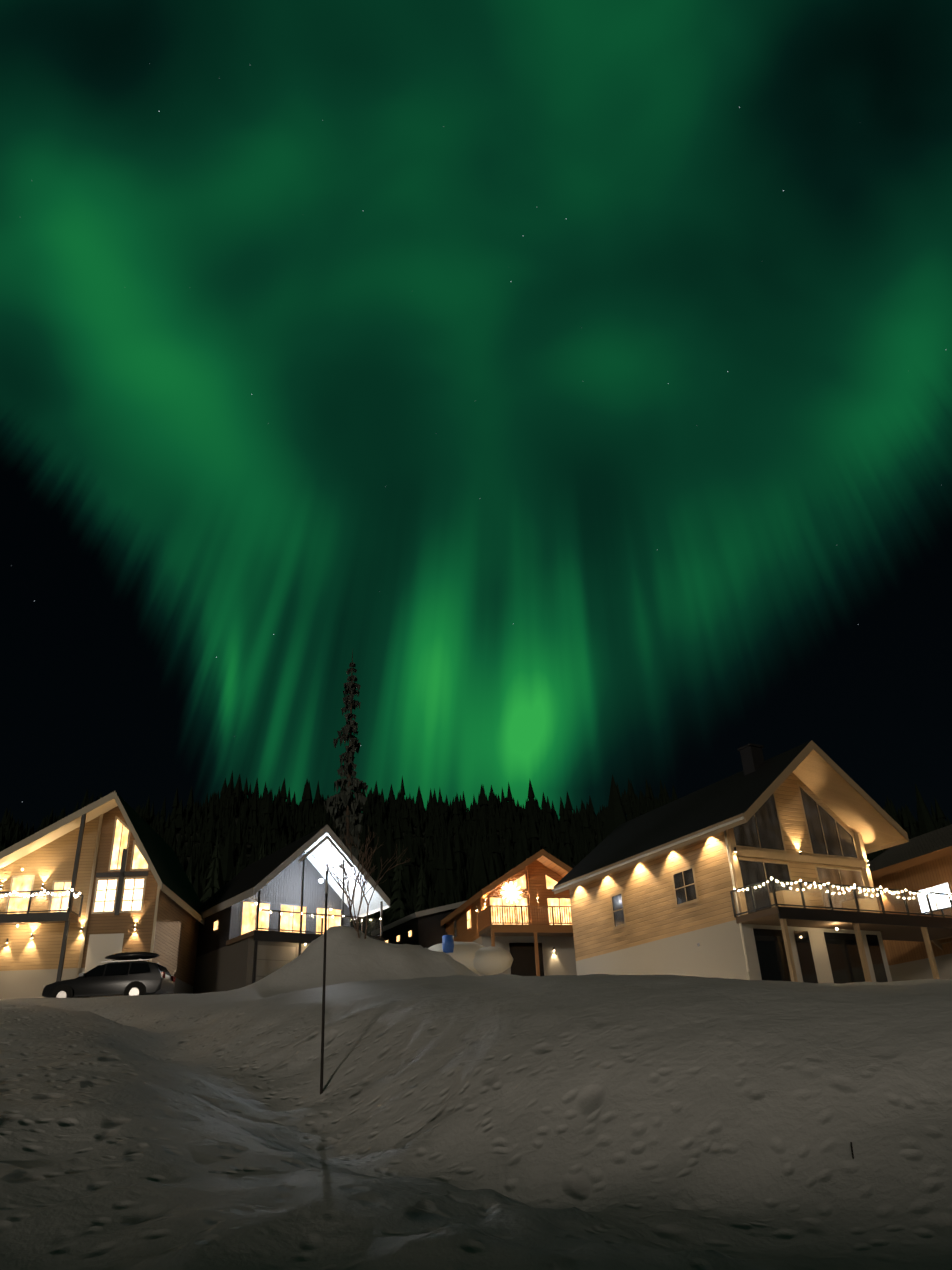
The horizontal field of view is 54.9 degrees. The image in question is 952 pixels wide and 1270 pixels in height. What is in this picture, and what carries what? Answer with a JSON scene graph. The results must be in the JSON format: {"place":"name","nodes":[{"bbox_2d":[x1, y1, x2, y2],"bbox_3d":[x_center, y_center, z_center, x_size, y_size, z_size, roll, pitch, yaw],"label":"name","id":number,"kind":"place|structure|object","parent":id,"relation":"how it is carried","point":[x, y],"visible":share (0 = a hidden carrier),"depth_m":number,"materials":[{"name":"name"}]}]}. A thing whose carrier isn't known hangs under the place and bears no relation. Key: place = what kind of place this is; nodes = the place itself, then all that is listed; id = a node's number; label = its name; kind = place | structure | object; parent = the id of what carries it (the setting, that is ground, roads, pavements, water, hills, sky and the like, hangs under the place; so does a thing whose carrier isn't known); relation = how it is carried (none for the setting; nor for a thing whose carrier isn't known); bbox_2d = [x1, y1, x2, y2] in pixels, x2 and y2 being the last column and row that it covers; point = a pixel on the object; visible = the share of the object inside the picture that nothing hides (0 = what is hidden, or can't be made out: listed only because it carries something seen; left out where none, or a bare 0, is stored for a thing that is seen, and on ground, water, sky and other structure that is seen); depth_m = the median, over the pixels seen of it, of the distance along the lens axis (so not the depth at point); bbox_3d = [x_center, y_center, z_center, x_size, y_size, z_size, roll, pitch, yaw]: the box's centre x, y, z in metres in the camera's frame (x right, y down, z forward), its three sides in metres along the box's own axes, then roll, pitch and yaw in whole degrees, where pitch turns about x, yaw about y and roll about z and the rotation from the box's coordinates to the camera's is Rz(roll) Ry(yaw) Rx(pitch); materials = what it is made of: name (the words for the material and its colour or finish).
{"place":"outdoors","nodes":[
{"label":"outdoors","id":0,"kind":"place"},
{"bbox_2d":[188,832,428,937],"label":"spruce trees","id":1,"kind":"object","parent":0,"point":[400,907],"visible":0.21,"depth_m":87.66,"materials":[{"name":"green plant"}]},
{"bbox_2d":[8,812,632,883],"bbox_3d":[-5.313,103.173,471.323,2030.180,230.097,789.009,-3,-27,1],"label":"forest hill","id":2,"kind":"structure","parent":0,"point":[248,854],"depth_m":660.32,"materials":[{"name":"plant"}]},
{"bbox_2d":[324,653,367,860],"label":"tall spruce tree","id":3,"kind":"object","parent":2,"relation":"on","point":[343,803],"visible":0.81,"depth_m":74.83,"materials":[{"name":"green plant"}]},
{"bbox_2d":[0,770,950,934],"bbox_3d":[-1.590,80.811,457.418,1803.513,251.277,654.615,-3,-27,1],"label":"forest trees","id":4,"kind":"object","parent":2,"relation":"on","point":[279,821],"visible":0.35,"depth_m":625.31,"materials":[{"name":"plant"}]},
{"bbox_2d":[0,926,951,1269],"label":"snow ground","id":5,"kind":"structure","parent":0,"point":[456,1116],"depth_m":6.92,"materials":[{"name":"white snow"}]},
{"bbox_2d":[0,791,204,998],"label":"house","id":6,"kind":"structure","parent":5,"relation":"on","point":[87,888],"depth_m":44.52,"materials":[{"name":"beige wood"}]},
{"bbox_2d":[42,951,175,997],"bbox_3d":[-14.584,13.771,36.639,4.650,2.074,2.160,-2,-27,-1],"label":"car","id":7,"kind":"object","parent":5,"relation":"on","point":[137,974],"visible":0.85,"depth_m":35.82,"materials":[{"name":"grey paint"}]},
{"bbox_2d":[193,825,389,993],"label":"house","id":8,"kind":"structure","parent":5,"relation":"on","point":[264,917],"depth_m":50.19,"materials":[{"name":"grey wood"}]},
{"bbox_2d":[308,825,409,938],"bbox_3d":[-4.292,8.766,32.755,2.955,4.211,3.936,-10,-28,13],"label":"bare tree","id":9,"kind":"object","parent":5,"relation":"on","point":[362,884],"visible":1,"depth_m":32.74,"materials":[{"name":"brown plant"}]},
{"bbox_2d":[371,900,466,947],"bbox_3d":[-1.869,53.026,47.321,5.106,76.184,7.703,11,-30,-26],"label":"house","id":10,"kind":"structure","parent":5,"relation":"on","point":[424,929],"depth_m":60.71,"materials":[{"name":"brown wood"}]},
{"bbox_2d":[428,935,512,975],"bbox_3d":[-0.668,16.776,47.440,5.200,2.150,2.397,-3,-27,1],"label":"snow pile","id":11,"kind":"object","parent":5,"relation":"on","point":[479,959],"visible":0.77,"depth_m":46.57,"materials":[{"name":"beige snow"}]},
{"bbox_2d":[441,849,576,975],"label":"house","id":12,"kind":"structure","parent":5,"relation":"on","point":[521,913],"depth_m":53.75,"materials":[{"name":"brown wood"}]},
{"bbox_2d":[320,871,853,1158],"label":"snow stakes","id":13,"kind":"object","parent":5,"relation":"on","point":[323,1002],"visible":0.85,"depth_m":11.67,"materials":[{"name":"grey"}]},
{"bbox_2d":[552,740,951,983],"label":"house","id":14,"kind":"structure","parent":5,"relation":"on","point":[757,868],"depth_m":39.53,"materials":[{"name":"beige wood"}]},
{"bbox_2d":[869,824,951,980],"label":"house","id":15,"kind":"structure","parent":5,"relation":"on","point":[923,862],"depth_m":44.93,"materials":[{"name":"brown wood"}]},
{"bbox_2d":[0,0,951,833],"label":"sky","id":16,"kind":"structure","parent":0,"point":[576,375],"materials":[{"name":"green"}]}
]}

